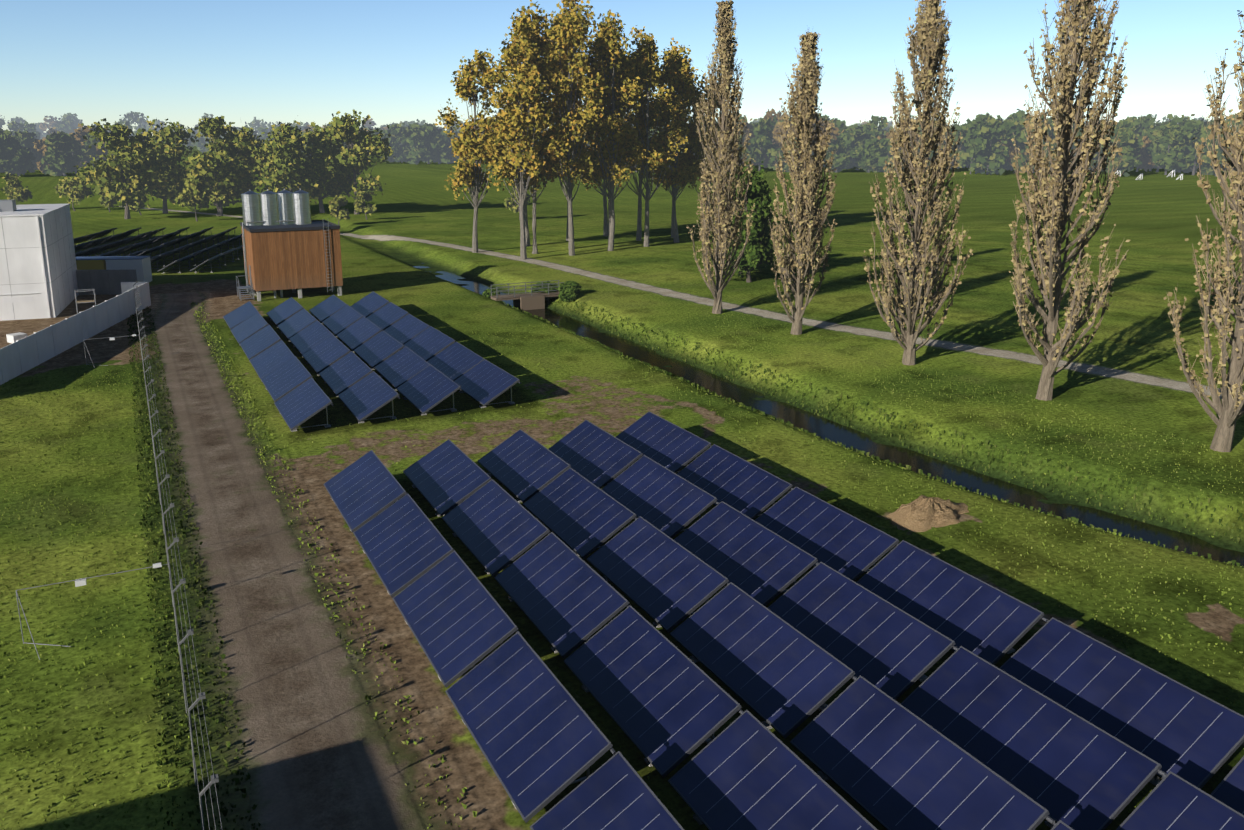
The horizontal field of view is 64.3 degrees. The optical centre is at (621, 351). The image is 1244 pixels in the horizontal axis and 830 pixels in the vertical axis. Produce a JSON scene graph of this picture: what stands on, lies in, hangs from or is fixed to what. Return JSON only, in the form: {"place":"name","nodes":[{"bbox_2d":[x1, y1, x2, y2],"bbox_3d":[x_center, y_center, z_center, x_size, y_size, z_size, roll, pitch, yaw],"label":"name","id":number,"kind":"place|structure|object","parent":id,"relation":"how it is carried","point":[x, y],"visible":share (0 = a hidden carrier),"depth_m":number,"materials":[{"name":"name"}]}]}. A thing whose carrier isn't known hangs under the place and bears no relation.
{"place":"outdoors","nodes":[
{"label":"outdoors","id":0,"kind":"place"},
{"bbox_2d":[0,199,78,320],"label":"plant building","id":1,"kind":"structure","parent":0,"point":[38,269],"depth_m":83.08,"materials":[{"name":"grey metal"}]},
{"bbox_2d":[147,291,454,829],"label":"farm track","id":2,"kind":"structure","parent":0,"point":[320,747],"depth_m":30.33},
{"bbox_2d":[0,141,1243,829],"bbox_3d":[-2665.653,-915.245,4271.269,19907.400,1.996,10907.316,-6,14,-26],"label":"ground","id":3,"kind":"structure","parent":0,"point":[1152,213],"depth_m":51.88,"materials":[{"name":"green plant"}]},
{"bbox_2d":[6,289,95,342],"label":"yard materials","id":4,"kind":"object","parent":3,"relation":"on","point":[12,337],"visible":0.21,"depth_m":74.28,"materials":[{"name":"white wood"}]},
{"bbox_2d":[0,123,119,176],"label":"distant wood","id":5,"kind":"object","parent":3,"relation":"on","point":[61,153],"visible":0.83,"depth_m":377.78,"materials":[{"name":"green plant"}]},
{"bbox_2d":[0,281,150,384],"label":"wall","id":6,"kind":"structure","parent":3,"relation":"on","point":[23,355],"depth_m":71.89,"materials":[{"name":"grey concrete"}]},
{"bbox_2d":[16,563,167,659],"bbox_3d":[-16.038,7.895,30.285,4.214,1.828,1.409,-6,14,-26],"label":"sensor boom","id":7,"kind":"object","parent":3,"relation":"on","point":[81,582],"visible":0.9,"depth_m":30.15,"materials":[{"name":"silver metal"}]},
{"bbox_2d":[76,269,136,294],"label":"retaining wall","id":8,"kind":"structure","parent":3,"relation":"on","point":[103,282],"depth_m":96.07,"materials":[{"name":"concrete"}]},
{"bbox_2d":[83,334,137,367],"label":"sensor boom","id":9,"kind":"object","parent":3,"relation":"on","point":[112,338],"visible":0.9,"depth_m":66.67,"materials":[{"name":"silver metal"}]},
{"bbox_2d":[76,256,151,281],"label":"site containers","id":10,"kind":"object","parent":3,"relation":"on","point":[141,265],"visible":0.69,"depth_m":102.55,"materials":[{"name":"blue"}]},
{"bbox_2d":[73,118,177,218],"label":"park tree","id":11,"kind":"object","parent":3,"relation":"on","point":[137,171],"visible":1,"depth_m":178.22,"materials":[{"name":"green plant"}]},
{"bbox_2d":[73,226,242,273],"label":"solar field","id":12,"kind":"structure","parent":3,"relation":"on","point":[108,246],"depth_m":130.16,"materials":[{"name":"black glass"}]},
{"bbox_2d":[119,116,198,213],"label":"park tree","id":13,"kind":"object","parent":3,"relation":"on","point":[168,147],"visible":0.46,"depth_m":193.03,"materials":[{"name":"green plant"}]},
{"bbox_2d":[133,281,221,829],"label":"chain link fence","id":14,"kind":"object","parent":3,"relation":"on","point":[215,778],"visible":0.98,"depth_m":28.62,"materials":[{"name":"grey metal"}]},
{"bbox_2d":[180,116,258,215],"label":"park tree","id":15,"kind":"object","parent":3,"relation":"on","point":[226,175],"visible":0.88,"depth_m":185.91,"materials":[{"name":"green plant"}]},
{"bbox_2d":[202,117,288,208],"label":"park tree","id":16,"kind":"object","parent":3,"relation":"on","point":[250,161],"visible":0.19,"depth_m":194.81,"materials":[{"name":"green plant"}]},
{"bbox_2d":[1,173,530,224],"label":"distant trees","id":17,"kind":"object","parent":3,"relation":"on","point":[13,188],"visible":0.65,"depth_m":186.69,"materials":[{"name":"green plant"}]},
{"bbox_2d":[251,120,325,202],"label":"park tree","id":18,"kind":"object","parent":3,"relation":"on","point":[284,145],"visible":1,"depth_m":187.20,"materials":[{"name":"green plant"}]},
{"bbox_2d":[236,189,342,300],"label":"cooling unit","id":19,"kind":"object","parent":3,"relation":"on","point":[288,242],"visible":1,"depth_m":94.03,"materials":[{"name":"brown wood"}]},
{"bbox_2d":[293,122,357,212],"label":"park tree","id":20,"kind":"object","parent":3,"relation":"on","point":[333,187],"visible":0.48,"depth_m":194.82,"materials":[{"name":"green plant"}]},
{"bbox_2d":[305,109,394,213],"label":"park tree","id":21,"kind":"object","parent":3,"relation":"on","point":[346,129],"visible":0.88,"depth_m":193.00,"materials":[{"name":"green plant"}]},
{"bbox_2d":[223,291,520,431],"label":"solar field","id":22,"kind":"structure","parent":3,"relation":"on","point":[423,370],"depth_m":63.56,"materials":[{"name":"blue glass"}]},
{"bbox_2d":[299,122,583,164],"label":"distant wood","id":23,"kind":"object","parent":3,"relation":"on","point":[426,143],"visible":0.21,"depth_m":547.69,"materials":[{"name":"green plant"}]},
{"bbox_2d":[435,49,506,252],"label":"tall tree","id":24,"kind":"object","parent":3,"relation":"on","point":[470,149],"visible":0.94,"depth_m":126.72,"materials":[{"name":"yellow plant"}]},
{"bbox_2d":[480,12,553,259],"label":"tall tree","id":25,"kind":"object","parent":3,"relation":"on","point":[526,81],"visible":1,"depth_m":118.87,"materials":[{"name":"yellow plant"}]},
{"bbox_2d":[491,26,554,245],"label":"tall tree","id":26,"kind":"object","parent":3,"relation":"on","point":[527,236],"visible":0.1,"depth_m":136.72,"materials":[{"name":"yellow plant"}]},
{"bbox_2d":[490,280,563,309],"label":"footbridge","id":27,"kind":"object","parent":3,"relation":"on","point":[525,300],"visible":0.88,"depth_m":95.12,"materials":[{"name":"brown"}]},
{"bbox_2d":[493,0,565,253],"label":"tall tree","id":28,"kind":"object","parent":3,"relation":"on","point":[535,32],"visible":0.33,"depth_m":123.37,"materials":[{"name":"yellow plant"}]},
{"bbox_2d":[482,280,581,301],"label":"bushes","id":29,"kind":"object","parent":3,"relation":"on","point":[569,291],"visible":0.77,"depth_m":95.79,"materials":[{"name":"green plant"}]},
{"bbox_2d":[525,0,611,248],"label":"tall tree","id":30,"kind":"object","parent":3,"relation":"on","point":[575,8],"visible":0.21,"depth_m":128.72,"materials":[{"name":"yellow plant"}]},
{"bbox_2d":[542,25,595,240],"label":"tall tree","id":31,"kind":"object","parent":3,"relation":"on","point":[590,55],"depth_m":141.07,"materials":[{"name":"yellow plant"}]},
{"bbox_2d":[541,12,608,255],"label":"tall tree","id":32,"kind":"object","parent":3,"relation":"on","point":[570,73],"visible":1,"depth_m":122.13,"materials":[{"name":"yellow plant"}]},
{"bbox_2d":[575,52,625,235],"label":"tall tree","id":33,"kind":"object","parent":3,"relation":"on","point":[605,230],"visible":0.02,"depth_m":151.23,"materials":[{"name":"yellow plant"}]},
{"bbox_2d":[0,111,1206,153],"bbox_3d":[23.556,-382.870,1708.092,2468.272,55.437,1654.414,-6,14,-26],"label":"distant wood","id":34,"kind":"object","parent":3,"relation":"on","point":[68,123],"visible":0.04,"depth_m":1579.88,"materials":[{"name":"green plant"}]},
{"bbox_2d":[573,12,634,241],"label":"tall tree","id":35,"kind":"object","parent":3,"relation":"on","point":[606,163],"visible":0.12,"depth_m":137.06,"materials":[{"name":"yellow plant"}]},
{"bbox_2d":[577,9,650,250],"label":"tall tree","id":36,"kind":"object","parent":3,"relation":"on","point":[606,43],"visible":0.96,"depth_m":128.37,"materials":[{"name":"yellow plant"}]},
{"bbox_2d":[0,296,1243,829],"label":"grass tufts","id":37,"kind":"object","parent":3,"relation":"on","point":[236,388],"visible":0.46,"depth_m":43.75,"materials":[{"name":"green plant"}]},
{"bbox_2d":[618,25,670,240],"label":"tall tree","id":38,"kind":"object","parent":3,"relation":"on","point":[639,34],"visible":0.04,"depth_m":141.77,"materials":[{"name":"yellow plant"}]},
{"bbox_2d":[615,33,690,246],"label":"tall tree","id":39,"kind":"object","parent":3,"relation":"on","point":[649,71],"visible":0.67,"depth_m":133.25,"materials":[{"name":"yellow plant"}]},
{"bbox_2d":[649,48,700,237],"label":"tall tree","id":40,"kind":"object","parent":3,"relation":"on","point":[689,151],"visible":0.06,"depth_m":146.41,"materials":[{"name":"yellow plant"}]},
{"bbox_2d":[649,38,704,242],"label":"tall tree","id":41,"kind":"object","parent":3,"relation":"on","point":[682,75],"visible":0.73,"depth_m":137.24,"materials":[{"name":"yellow plant"}]},
{"bbox_2d":[119,206,1243,400],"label":"path","id":42,"kind":"structure","parent":3,"relation":"on","point":[1125,375],"depth_m":81.08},
{"bbox_2d":[677,73,734,229],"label":"tall tree","id":43,"kind":"object","parent":3,"relation":"on","point":[697,151],"visible":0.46,"depth_m":144.31,"materials":[{"name":"yellow plant"}]},
{"bbox_2d":[686,0,755,313],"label":"lombardy poplar","id":44,"kind":"object","parent":3,"relation":"on","point":[721,206],"visible":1,"depth_m":82.95,"materials":[{"name":"beige plant"}]},
{"bbox_2d":[709,196,770,272],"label":"tree","id":45,"kind":"object","parent":3,"relation":"on","point":[768,229],"depth_m":108.80,"materials":[{"name":"green plant"}]},
{"bbox_2d":[714,155,784,282],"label":"tree","id":46,"kind":"object","parent":3,"relation":"on","point":[758,252],"visible":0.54,"depth_m":101.47,"materials":[{"name":"green plant"}]},
{"bbox_2d":[324,411,1243,829],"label":"solar field","id":47,"kind":"structure","parent":3,"relation":"on","point":[1056,723],"depth_m":27.00,"materials":[{"name":"blue glass"}]},
{"bbox_2d":[769,31,839,334],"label":"lombardy poplar","id":48,"kind":"object","parent":3,"relation":"on","point":[803,246],"visible":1,"depth_m":73.86,"materials":[{"name":"beige plant"}]},
{"bbox_2d":[573,108,1243,176],"bbox_3d":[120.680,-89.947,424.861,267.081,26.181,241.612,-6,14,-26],"label":"distant wood","id":49,"kind":"object","parent":3,"relation":"on","point":[1166,146],"visible":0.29,"depth_m":400.45,"materials":[{"name":"green plant"}]},
{"bbox_2d":[862,0,972,364],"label":"lombardy poplar","id":50,"kind":"object","parent":3,"relation":"on","point":[930,38],"visible":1,"depth_m":63.85,"materials":[{"name":"beige plant"}]},
{"bbox_2d":[886,495,968,531],"bbox_3d":[12.504,6.255,40.322,4.725,0.820,2.795,-6,14,-26],"label":"sand heap","id":51,"kind":"object","parent":3,"relation":"on","point":[922,513],"visible":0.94,"depth_m":39.60,"materials":[{"name":"beige sand"}]},
{"bbox_2d":[1009,0,1129,400],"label":"lombardy poplar","id":52,"kind":"object","parent":3,"relation":"on","point":[1065,112],"visible":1,"depth_m":54.81,"materials":[{"name":"beige plant"}]},
{"bbox_2d":[1164,10,1243,451],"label":"lombardy poplar","id":53,"kind":"object","parent":3,"relation":"on","point":[1229,410],"visible":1,"depth_m":47.31,"materials":[{"name":"beige plant"}]},
{"bbox_2d":[0,0,1243,135],"label":"sky","id":54,"kind":"structure","parent":0,"point":[388,61],"materials":[{"name":"blue"}]},
{"bbox_2d":[413,263,1243,567],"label":"ditch water","id":55,"kind":"structure","parent":0,"point":[831,431],"depth_m":52.45,"materials":[{"name":"black liquid"}]}
]}

